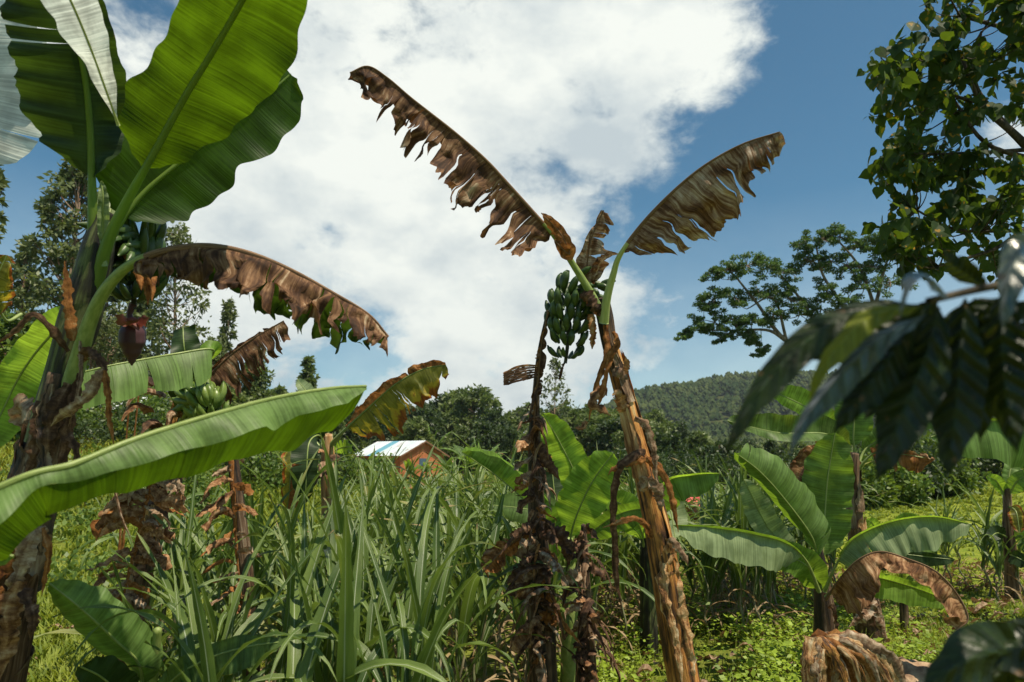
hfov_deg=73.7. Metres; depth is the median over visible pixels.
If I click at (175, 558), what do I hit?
cane plant
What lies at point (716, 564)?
cane plant
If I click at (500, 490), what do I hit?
cane plant
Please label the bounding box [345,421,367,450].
valley tree
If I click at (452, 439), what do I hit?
valley tree
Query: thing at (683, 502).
cane plant
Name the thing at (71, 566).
scrub
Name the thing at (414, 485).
cane plant
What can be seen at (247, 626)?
cane plant
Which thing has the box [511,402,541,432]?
valley tree
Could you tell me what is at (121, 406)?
bush
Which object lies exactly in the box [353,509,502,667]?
cane plant
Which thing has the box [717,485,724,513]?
cane plant
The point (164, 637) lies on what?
cane plant
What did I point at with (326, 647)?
cane plant
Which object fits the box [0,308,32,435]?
bushy tree
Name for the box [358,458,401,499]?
cane plant
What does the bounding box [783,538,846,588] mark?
cane plant
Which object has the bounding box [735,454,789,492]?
bush
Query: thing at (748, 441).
valley tree
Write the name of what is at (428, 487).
cane plant
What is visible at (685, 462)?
bush
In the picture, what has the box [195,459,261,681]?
banana plant
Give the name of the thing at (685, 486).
young banana plant
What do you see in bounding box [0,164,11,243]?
eucalyptus tree
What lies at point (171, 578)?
cane plant
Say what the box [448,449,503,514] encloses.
cane plant
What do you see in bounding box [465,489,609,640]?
cane plant
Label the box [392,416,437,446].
valley tree
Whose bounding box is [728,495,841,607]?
cane plant
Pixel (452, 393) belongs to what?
valley tree
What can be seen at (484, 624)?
cane plant
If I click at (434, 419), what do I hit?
valley tree
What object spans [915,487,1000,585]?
cane plant
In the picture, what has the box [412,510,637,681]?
cane plant
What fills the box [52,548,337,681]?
cane plant
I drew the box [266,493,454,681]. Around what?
cane plant
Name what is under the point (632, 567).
cane plant
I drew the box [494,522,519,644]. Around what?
cane plant
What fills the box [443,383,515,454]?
broad tree
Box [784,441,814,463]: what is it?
valley tree
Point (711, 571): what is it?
cane plant
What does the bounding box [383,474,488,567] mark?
cane plant
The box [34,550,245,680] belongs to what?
cane plant
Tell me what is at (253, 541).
cane plant
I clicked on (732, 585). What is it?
cane plant
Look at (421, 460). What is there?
window
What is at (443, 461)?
banana plant
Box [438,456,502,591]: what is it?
cane plant
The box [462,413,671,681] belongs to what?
young banana plant
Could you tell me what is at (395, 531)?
cane plant
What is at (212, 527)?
cane plant
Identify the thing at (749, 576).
cane plant
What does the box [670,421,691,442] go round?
valley tree
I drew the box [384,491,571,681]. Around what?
cane plant
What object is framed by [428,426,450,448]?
banana plant
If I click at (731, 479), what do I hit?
cane plant
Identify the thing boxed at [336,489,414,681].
cane plant
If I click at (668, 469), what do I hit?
bush
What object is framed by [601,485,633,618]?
cane plant
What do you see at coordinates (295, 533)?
cane plant
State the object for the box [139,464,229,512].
bush
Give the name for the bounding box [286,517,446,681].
cane plant
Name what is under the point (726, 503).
cane plant
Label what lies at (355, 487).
cane plant
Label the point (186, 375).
banana plant
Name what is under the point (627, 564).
cane plant
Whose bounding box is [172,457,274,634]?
cane plant
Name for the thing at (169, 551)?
cane plant
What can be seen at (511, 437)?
valley tree
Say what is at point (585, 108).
sky
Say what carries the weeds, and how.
on the ground at (505, 659)
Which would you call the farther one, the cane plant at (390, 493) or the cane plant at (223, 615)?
the cane plant at (390, 493)
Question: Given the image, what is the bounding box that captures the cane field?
[344,440,881,555]
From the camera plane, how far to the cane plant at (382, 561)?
3.93 m
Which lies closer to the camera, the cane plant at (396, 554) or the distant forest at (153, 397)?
the cane plant at (396, 554)
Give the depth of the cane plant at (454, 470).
6.25 m
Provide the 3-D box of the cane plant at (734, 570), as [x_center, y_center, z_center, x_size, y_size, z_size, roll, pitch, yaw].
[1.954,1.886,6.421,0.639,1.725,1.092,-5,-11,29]
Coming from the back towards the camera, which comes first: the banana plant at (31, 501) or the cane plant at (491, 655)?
the cane plant at (491, 655)
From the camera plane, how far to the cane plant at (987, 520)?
8.14 m
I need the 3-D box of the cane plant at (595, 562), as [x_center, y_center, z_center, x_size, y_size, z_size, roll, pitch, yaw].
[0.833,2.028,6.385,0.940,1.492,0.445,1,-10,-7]
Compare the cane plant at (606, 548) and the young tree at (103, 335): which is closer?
the cane plant at (606, 548)
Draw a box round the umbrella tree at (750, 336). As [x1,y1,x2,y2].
[673,222,918,357]
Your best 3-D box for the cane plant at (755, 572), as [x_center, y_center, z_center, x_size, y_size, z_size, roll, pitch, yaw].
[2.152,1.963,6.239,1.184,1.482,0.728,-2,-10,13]
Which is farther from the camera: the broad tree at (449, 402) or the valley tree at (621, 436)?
the broad tree at (449, 402)
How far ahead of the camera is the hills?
518.75 m
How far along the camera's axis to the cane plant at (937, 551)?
8.62 m
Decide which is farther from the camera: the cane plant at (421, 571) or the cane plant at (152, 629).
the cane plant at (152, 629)
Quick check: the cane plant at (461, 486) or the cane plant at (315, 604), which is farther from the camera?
the cane plant at (461, 486)
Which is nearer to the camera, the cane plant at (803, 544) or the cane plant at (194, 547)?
the cane plant at (194, 547)
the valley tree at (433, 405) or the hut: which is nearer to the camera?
the hut
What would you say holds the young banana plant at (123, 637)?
on the ground at (505, 659)
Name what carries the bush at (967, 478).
on the ground at (505, 659)
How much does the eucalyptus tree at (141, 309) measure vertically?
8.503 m
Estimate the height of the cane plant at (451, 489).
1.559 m
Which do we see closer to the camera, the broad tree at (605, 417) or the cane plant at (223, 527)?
the cane plant at (223, 527)
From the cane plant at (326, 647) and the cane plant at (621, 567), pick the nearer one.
the cane plant at (326, 647)
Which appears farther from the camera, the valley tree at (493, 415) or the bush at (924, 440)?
the valley tree at (493, 415)
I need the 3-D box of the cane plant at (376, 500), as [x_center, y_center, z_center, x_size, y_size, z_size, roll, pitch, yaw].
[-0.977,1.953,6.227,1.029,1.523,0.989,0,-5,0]
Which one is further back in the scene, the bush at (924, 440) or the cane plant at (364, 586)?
the bush at (924, 440)
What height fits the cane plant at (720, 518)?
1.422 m
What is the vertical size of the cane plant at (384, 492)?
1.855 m
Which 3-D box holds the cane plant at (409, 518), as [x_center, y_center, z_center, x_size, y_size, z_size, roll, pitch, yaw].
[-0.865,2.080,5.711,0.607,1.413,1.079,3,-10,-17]
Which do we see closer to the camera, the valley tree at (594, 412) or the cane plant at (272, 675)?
the cane plant at (272, 675)
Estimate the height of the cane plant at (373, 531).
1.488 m
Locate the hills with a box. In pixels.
[88,364,962,458]
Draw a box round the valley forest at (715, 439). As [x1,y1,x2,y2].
[668,427,857,457]
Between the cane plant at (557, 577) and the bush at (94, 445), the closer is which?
the cane plant at (557, 577)
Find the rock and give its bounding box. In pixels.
[898,656,929,681]
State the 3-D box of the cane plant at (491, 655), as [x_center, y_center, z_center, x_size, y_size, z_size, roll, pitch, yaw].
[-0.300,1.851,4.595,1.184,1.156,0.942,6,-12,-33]
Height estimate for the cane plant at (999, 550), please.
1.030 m
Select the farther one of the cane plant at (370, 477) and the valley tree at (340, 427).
the valley tree at (340, 427)
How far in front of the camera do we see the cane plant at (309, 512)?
5.74 m
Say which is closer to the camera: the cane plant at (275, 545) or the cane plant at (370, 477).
the cane plant at (275, 545)
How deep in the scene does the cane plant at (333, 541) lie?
4.13 m
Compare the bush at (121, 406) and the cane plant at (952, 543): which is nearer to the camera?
the cane plant at (952, 543)
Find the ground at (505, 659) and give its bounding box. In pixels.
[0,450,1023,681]
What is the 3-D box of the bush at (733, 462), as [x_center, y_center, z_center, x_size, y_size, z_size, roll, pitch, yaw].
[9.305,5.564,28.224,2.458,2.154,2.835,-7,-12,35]
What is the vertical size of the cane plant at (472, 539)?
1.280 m
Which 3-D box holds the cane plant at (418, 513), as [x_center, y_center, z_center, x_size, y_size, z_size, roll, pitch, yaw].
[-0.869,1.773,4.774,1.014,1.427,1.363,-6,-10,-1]
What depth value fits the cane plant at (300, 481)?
5.63 m
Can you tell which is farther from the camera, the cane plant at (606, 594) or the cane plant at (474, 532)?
the cane plant at (606, 594)
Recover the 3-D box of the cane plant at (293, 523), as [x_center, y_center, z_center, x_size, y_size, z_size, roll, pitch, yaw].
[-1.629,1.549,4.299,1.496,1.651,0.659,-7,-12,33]
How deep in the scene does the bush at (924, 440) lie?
23.27 m
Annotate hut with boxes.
[685,488,715,519]
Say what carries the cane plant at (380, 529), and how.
on the ground at (505, 659)
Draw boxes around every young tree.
[86,317,119,413]
[91,314,117,416]
[98,316,119,418]
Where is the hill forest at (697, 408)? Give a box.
[603,369,993,447]
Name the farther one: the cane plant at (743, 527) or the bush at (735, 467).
the bush at (735, 467)
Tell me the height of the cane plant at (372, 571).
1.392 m
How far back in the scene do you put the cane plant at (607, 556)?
7.54 m
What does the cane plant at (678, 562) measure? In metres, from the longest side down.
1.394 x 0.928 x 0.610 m
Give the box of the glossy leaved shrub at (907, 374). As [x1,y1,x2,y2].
[721,233,1023,681]
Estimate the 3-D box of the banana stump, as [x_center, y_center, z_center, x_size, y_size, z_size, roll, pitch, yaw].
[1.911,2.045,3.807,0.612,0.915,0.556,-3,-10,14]
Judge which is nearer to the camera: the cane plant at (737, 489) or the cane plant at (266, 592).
the cane plant at (266, 592)
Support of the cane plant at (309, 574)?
on the ground at (505, 659)
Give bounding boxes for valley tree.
[317,420,348,464]
[334,409,366,462]
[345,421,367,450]
[361,410,407,448]
[366,423,402,446]
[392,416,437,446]
[399,399,412,425]
[404,405,452,460]
[425,393,446,422]
[435,387,480,434]
[439,425,472,473]
[461,418,515,474]
[480,407,513,446]
[497,427,527,468]
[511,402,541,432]
[525,408,549,430]
[548,407,563,418]
[555,402,575,414]
[571,412,600,456]
[580,404,596,416]
[586,416,623,452]
[599,408,619,416]
[610,421,655,456]
[620,427,676,450]
[644,409,681,443]
[657,432,694,461]
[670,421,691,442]
[682,429,720,455]
[690,438,741,465]
[738,437,761,447]
[761,438,784,457]
[779,441,790,455]
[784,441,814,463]
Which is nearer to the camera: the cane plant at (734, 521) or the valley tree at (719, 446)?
the cane plant at (734, 521)
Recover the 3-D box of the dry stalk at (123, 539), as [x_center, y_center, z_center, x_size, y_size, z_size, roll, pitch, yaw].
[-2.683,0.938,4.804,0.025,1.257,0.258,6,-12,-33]
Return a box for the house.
[355,440,449,476]
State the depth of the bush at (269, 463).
16.86 m
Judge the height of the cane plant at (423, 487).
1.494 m
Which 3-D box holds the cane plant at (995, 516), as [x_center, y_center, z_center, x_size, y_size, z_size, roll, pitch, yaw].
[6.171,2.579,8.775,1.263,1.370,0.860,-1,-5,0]
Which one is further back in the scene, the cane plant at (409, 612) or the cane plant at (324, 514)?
the cane plant at (324, 514)
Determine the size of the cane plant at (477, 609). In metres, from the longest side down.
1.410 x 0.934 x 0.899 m
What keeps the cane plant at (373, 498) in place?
on the ground at (505, 659)
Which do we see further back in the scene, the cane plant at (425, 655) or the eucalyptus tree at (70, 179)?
the eucalyptus tree at (70, 179)
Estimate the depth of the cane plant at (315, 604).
3.03 m
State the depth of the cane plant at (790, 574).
8.15 m
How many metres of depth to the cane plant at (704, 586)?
6.19 m
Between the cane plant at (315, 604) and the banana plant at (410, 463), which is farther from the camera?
the banana plant at (410, 463)
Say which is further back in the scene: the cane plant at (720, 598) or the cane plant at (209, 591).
the cane plant at (720, 598)
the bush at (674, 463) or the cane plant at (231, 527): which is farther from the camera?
the bush at (674, 463)
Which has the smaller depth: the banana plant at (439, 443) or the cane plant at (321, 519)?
the cane plant at (321, 519)
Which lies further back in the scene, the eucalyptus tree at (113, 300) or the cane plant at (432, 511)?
the eucalyptus tree at (113, 300)
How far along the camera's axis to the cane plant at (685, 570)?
6.11 m
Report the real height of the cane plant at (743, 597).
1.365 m
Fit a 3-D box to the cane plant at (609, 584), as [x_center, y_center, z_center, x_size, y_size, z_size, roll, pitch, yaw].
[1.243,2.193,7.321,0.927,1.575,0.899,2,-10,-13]
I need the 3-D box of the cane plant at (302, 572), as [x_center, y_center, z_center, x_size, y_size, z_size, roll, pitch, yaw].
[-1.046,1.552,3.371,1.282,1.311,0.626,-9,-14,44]
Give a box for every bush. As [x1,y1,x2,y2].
[68,443,104,461]
[73,400,163,447]
[74,405,120,437]
[88,404,105,414]
[91,386,170,428]
[104,391,186,432]
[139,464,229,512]
[146,465,222,487]
[216,451,282,479]
[226,451,320,492]
[279,431,358,485]
[317,443,402,488]
[613,448,631,489]
[657,453,673,475]
[658,449,698,472]
[658,463,677,482]
[675,458,703,474]
[678,453,732,501]
[712,449,748,476]
[731,463,738,477]
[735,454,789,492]
[778,449,799,465]
[851,441,899,500]
[851,447,936,508]
[860,438,966,494]
[913,428,990,495]
[913,444,983,496]
[963,458,1023,481]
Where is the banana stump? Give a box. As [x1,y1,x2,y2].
[800,628,906,681]
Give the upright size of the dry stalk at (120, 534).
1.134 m
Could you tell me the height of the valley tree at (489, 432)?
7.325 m
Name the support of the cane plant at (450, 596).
on the ground at (505, 659)
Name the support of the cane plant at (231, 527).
on the ground at (505, 659)
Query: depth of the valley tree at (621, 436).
51.60 m
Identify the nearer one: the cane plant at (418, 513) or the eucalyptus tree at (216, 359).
the cane plant at (418, 513)
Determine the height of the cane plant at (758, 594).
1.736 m
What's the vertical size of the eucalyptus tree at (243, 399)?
2.712 m
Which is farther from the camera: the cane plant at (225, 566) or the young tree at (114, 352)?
the young tree at (114, 352)
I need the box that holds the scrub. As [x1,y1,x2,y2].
[0,417,355,599]
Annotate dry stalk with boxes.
[118,404,129,549]
[120,396,138,549]
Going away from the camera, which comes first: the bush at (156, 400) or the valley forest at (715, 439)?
the bush at (156, 400)
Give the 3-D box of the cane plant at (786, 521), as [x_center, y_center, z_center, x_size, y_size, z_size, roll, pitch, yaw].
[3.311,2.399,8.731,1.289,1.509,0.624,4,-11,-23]
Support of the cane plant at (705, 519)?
on the ground at (505, 659)
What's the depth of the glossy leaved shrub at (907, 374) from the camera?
0.72 m
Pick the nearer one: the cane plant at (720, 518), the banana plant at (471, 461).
the cane plant at (720, 518)
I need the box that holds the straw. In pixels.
[114,493,132,541]
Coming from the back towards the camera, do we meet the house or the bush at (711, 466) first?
the house
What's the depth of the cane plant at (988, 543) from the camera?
8.26 m
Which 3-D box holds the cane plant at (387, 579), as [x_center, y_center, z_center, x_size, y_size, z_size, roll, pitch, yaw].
[-0.763,1.362,3.307,0.570,1.839,1.214,-4,-11,22]
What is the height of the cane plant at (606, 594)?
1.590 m
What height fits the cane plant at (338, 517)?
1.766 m
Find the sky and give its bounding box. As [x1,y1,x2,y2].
[0,0,1023,414]
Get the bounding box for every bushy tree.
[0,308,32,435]
[20,360,91,433]
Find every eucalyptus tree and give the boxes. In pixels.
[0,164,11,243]
[0,233,45,333]
[14,158,116,321]
[87,294,130,410]
[108,301,167,399]
[146,221,211,408]
[200,335,227,380]
[217,297,239,390]
[228,349,276,400]
[231,389,262,405]
[255,383,287,399]
[295,355,320,391]
[540,357,574,427]
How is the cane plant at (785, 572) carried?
on the ground at (505, 659)
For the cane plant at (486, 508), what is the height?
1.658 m
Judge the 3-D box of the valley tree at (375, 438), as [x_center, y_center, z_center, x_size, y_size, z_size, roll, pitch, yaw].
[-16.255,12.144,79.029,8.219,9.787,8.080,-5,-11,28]
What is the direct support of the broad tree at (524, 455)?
on the ground at (505, 659)
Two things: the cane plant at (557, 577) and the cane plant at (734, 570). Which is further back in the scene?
the cane plant at (734, 570)
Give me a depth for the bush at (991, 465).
28.10 m
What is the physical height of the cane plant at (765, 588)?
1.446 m
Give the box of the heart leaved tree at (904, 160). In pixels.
[856,0,1023,290]
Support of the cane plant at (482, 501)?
on the ground at (505, 659)
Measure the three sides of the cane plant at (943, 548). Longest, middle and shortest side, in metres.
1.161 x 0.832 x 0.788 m
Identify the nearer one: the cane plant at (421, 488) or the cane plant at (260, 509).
the cane plant at (260, 509)
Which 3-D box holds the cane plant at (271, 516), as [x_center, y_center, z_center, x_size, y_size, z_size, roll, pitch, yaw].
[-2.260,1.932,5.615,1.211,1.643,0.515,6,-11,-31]
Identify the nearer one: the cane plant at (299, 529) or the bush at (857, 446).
the cane plant at (299, 529)
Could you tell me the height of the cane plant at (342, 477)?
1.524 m
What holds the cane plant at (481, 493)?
on the ground at (505, 659)
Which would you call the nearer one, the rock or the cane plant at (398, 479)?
the rock
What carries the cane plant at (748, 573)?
on the ground at (505, 659)
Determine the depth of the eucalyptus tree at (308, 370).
59.55 m
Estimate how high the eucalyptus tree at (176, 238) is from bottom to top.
10.924 m
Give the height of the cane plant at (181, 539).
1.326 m
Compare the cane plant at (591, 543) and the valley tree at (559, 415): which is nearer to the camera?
the cane plant at (591, 543)
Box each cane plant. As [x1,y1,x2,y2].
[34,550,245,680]
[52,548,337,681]
[57,528,334,635]
[61,598,211,674]
[64,498,248,636]
[68,512,338,681]
[80,501,199,626]
[87,568,188,678]
[89,539,260,660]
[95,492,233,652]
[98,487,222,647]
[110,548,283,679]
[113,567,334,681]
[114,491,194,631]
[115,528,337,681]
[132,508,230,658]
[144,485,219,598]
[150,512,270,681]
[152,475,258,643]
[154,529,336,681]
[154,572,282,681]
[157,488,292,580]
[158,462,271,636]
[158,579,272,676]
[161,597,224,663]
[162,456,398,681]
[163,525,327,619]
[168,472,301,608]
[170,495,441,675]
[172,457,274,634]
[179,454,355,681]
[184,458,316,609]
[187,477,394,627]
[187,509,270,588]
[190,496,314,670]
[192,531,300,605]
[203,515,307,662]
[207,525,430,681]
[208,493,355,614]
[210,441,356,592]
[214,483,286,625]
[218,485,295,675]
[218,520,372,577]
[235,527,364,642]
[239,461,357,563]
[244,447,413,663]
[249,530,466,681]
[251,509,454,679]
[255,510,296,623]
[256,534,481,681]
[264,533,491,681]
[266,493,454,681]
[267,484,380,535]
[271,521,472,681]
[276,434,443,664]
[276,461,383,681]
[278,503,463,677]
[279,485,500,681]
[281,432,423,680]
[284,490,473,681]
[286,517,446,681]
[295,483,396,678]
[297,516,326,569]
[298,497,350,553]
[299,508,381,542]
[301,470,443,681]
[307,486,405,572]
[307,499,410,679]
[315,478,405,516]
[318,446,413,533]
[322,516,505,671]
[326,522,441,681]
[329,484,461,681]
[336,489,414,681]
[338,453,422,600]
[338,475,441,532]
[341,460,443,523]
[342,436,410,521]
[346,436,477,645]
[352,469,390,531]
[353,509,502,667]
[355,461,425,528]
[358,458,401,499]
[358,466,470,643]
[364,490,455,681]
[366,476,493,585]
[367,462,475,596]
[370,436,482,645]
[371,490,472,541]
[372,469,446,537]
[374,493,465,537]
[375,460,410,656]
[376,506,520,681]
[379,506,446,652]
[379,527,577,681]
[380,458,431,594]
[380,518,590,681]
[382,502,524,681]
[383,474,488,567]
[384,475,483,517]
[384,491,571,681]
[385,445,486,612]
[385,470,444,545]
[387,463,436,512]
[390,464,516,681]
[396,459,449,603]
[396,474,493,505]
[398,475,468,505]
[399,495,521,681]
[403,511,521,681]
[404,490,511,669]
[410,458,501,650]
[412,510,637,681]
[418,462,487,516]
[420,470,504,658]
[421,467,485,551]
[423,460,518,591]
[425,477,511,647]
[426,423,526,644]
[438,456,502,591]
[439,467,510,621]
[440,501,482,631]
[441,486,654,673]
[442,469,486,549]
[443,475,521,677]
[443,487,511,612]
[443,498,509,637]
[448,429,522,625]
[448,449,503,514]
[452,468,491,538]
[462,486,620,672]
[463,454,492,569]
[463,514,561,658]
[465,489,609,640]
[479,445,641,681]
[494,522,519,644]
[505,536,629,679]
[549,520,576,673]
[559,533,628,630]
[561,536,635,628]
[569,534,689,651]
[588,493,646,661]
[590,541,614,623]
[597,467,639,623]
[597,511,631,609]
[600,449,629,605]
[600,477,632,620]
[600,491,639,642]
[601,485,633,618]
[601,495,639,624]
[603,532,639,644]
[605,488,637,603]
[605,498,706,610]
[607,452,722,629]
[610,450,671,609]
[611,486,737,636]
[620,480,723,636]
[620,485,721,620]
[621,482,698,590]
[623,482,734,626]
[624,458,659,615]
[628,511,725,603]
[629,476,689,602]
[633,458,743,632]
[658,476,748,638]
[673,458,733,582]
[676,448,743,637]
[678,466,759,607]
[679,449,753,617]
[680,491,738,628]
[682,472,798,638]
[684,485,759,595]
[685,471,734,574]
[686,506,752,618]
[688,487,760,582]
[689,466,778,612]
[690,470,785,641]
[690,501,730,592]
[691,449,749,619]
[694,488,782,634]
[697,493,790,597]
[698,510,789,610]
[708,496,762,601]
[709,489,780,620]
[714,447,764,599]
[714,467,762,580]
[714,568,736,609]
[715,481,742,591]
[716,473,788,618]
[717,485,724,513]
[719,501,807,624]
[720,512,805,599]
[725,459,790,634]
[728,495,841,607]
[731,469,801,586]
[732,499,812,626]
[747,478,782,596]
[758,444,786,614]
[776,506,795,594]
[776,528,836,598]
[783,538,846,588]
[786,517,828,589]
[789,502,869,587]
[825,492,887,586]
[828,495,891,566]
[890,473,983,580]
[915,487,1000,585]
[928,490,1002,584]
[932,496,967,587]
[933,464,1014,595]
[940,501,982,585]
[949,484,1003,593]
[953,476,1023,591]
[954,519,1023,607]
[960,519,1023,596]
[971,495,1023,593]
[984,540,1022,577]
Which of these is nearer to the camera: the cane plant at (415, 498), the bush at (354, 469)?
the cane plant at (415, 498)
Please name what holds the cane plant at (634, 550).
on the ground at (505, 659)
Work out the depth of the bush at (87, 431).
24.21 m
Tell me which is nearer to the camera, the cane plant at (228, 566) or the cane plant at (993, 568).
the cane plant at (228, 566)
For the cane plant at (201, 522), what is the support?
on the ground at (505, 659)
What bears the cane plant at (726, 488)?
on the ground at (505, 659)
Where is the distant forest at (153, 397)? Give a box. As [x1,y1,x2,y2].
[89,363,168,415]
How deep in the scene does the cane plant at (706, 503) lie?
6.87 m
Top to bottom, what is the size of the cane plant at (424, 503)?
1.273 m
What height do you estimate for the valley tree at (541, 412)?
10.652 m
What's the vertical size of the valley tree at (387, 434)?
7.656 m
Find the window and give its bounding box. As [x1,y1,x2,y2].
[419,458,425,465]
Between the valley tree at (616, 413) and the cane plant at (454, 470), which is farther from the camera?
the valley tree at (616, 413)
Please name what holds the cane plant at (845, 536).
on the ground at (505, 659)
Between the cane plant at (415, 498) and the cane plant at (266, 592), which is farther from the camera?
the cane plant at (415, 498)
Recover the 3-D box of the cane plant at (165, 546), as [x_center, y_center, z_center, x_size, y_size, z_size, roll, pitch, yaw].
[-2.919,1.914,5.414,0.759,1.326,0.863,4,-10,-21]
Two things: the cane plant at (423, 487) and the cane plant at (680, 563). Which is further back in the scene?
the cane plant at (423, 487)
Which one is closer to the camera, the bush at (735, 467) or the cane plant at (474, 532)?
the cane plant at (474, 532)
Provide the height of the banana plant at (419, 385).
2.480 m
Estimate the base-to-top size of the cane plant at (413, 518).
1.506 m
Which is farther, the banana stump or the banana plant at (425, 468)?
the banana plant at (425, 468)
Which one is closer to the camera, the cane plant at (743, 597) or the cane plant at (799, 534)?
the cane plant at (743, 597)
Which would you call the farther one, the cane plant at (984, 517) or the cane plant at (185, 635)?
the cane plant at (984, 517)
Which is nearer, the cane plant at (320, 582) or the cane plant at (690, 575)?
the cane plant at (320, 582)
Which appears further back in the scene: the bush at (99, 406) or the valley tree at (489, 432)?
the valley tree at (489, 432)
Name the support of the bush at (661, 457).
on the ground at (505, 659)
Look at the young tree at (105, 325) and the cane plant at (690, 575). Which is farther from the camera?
the young tree at (105, 325)
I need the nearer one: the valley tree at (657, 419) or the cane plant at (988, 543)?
the cane plant at (988, 543)
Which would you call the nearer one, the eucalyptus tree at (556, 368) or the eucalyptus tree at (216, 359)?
the eucalyptus tree at (216, 359)
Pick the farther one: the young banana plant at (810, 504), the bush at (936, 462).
the bush at (936, 462)
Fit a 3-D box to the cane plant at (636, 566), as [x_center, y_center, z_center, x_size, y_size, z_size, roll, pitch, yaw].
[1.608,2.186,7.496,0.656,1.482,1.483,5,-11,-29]
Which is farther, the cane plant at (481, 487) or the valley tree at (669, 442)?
the valley tree at (669, 442)
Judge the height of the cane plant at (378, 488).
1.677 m
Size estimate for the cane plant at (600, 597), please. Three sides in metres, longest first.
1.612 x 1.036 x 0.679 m
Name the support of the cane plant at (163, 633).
on the ground at (505, 659)
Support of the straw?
hanging from the banana plant at (186, 375)
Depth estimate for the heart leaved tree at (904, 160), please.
6.32 m
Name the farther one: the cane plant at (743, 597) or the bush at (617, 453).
the bush at (617, 453)
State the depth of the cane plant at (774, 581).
6.92 m
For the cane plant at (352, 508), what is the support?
on the ground at (505, 659)
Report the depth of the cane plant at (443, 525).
5.59 m
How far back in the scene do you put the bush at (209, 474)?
16.02 m
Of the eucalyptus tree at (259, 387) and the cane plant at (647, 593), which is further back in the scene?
the eucalyptus tree at (259, 387)
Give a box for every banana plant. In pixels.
[0,0,388,681]
[0,385,366,565]
[19,320,290,669]
[48,578,280,681]
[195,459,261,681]
[281,360,448,523]
[348,65,785,681]
[351,451,385,481]
[403,459,419,486]
[415,460,435,477]
[427,453,463,471]
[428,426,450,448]
[438,440,487,480]
[453,439,506,470]
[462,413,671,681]
[480,310,582,681]
[561,523,620,681]
[606,472,719,658]
[673,433,971,632]
[727,385,954,645]
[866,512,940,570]
[899,573,915,633]
[930,418,1023,468]
[986,463,1023,598]
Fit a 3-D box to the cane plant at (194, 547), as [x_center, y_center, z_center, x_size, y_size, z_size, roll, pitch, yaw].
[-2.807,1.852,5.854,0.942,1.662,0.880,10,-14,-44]
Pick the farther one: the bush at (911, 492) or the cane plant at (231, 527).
the bush at (911, 492)
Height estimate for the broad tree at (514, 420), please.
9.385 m
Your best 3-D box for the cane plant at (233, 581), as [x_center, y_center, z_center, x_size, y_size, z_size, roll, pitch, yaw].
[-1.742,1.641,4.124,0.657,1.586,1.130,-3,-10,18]
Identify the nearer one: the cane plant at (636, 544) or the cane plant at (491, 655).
the cane plant at (491, 655)
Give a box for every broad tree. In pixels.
[429,398,455,434]
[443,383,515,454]
[492,409,527,439]
[514,429,546,470]
[561,403,593,435]
[582,411,618,455]
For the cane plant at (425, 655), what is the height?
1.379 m
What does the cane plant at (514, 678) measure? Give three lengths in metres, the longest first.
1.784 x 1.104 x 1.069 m
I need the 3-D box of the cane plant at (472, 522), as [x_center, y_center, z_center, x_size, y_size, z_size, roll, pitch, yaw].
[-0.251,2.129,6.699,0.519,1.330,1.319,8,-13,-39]
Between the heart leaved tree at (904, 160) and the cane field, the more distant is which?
the cane field
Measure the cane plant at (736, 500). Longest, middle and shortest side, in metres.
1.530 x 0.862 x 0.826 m
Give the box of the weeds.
[557,577,1023,681]
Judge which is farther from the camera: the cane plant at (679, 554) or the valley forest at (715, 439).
the valley forest at (715, 439)
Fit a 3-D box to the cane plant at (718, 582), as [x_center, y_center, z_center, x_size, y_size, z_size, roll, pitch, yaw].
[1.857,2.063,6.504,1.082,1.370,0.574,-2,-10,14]
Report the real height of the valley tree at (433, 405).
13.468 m
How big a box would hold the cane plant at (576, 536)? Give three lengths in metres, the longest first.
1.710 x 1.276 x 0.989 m
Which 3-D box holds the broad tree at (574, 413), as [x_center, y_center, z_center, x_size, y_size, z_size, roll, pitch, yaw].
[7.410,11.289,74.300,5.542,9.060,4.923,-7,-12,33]
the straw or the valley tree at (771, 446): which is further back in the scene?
the valley tree at (771, 446)
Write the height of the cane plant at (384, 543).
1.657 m
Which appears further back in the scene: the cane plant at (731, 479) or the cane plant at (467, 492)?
the cane plant at (731, 479)
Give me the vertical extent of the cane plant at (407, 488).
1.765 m
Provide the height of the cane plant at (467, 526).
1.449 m
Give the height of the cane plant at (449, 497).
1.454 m
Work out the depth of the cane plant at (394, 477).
7.95 m
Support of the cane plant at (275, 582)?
on the ground at (505, 659)
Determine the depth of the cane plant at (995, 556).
8.63 m
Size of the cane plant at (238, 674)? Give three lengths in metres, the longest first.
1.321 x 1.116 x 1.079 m
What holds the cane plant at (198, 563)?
on the ground at (505, 659)
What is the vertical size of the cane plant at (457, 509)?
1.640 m
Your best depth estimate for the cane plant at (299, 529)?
5.03 m
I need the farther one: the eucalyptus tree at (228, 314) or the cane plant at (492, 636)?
the eucalyptus tree at (228, 314)
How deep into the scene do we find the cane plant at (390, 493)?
5.25 m
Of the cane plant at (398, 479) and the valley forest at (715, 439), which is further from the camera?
the valley forest at (715, 439)
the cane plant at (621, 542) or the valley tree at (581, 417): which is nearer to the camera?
the cane plant at (621, 542)
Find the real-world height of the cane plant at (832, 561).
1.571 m
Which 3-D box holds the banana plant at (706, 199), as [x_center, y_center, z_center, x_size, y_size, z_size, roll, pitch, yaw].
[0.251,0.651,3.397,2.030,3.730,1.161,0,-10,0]
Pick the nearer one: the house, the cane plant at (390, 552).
the cane plant at (390, 552)

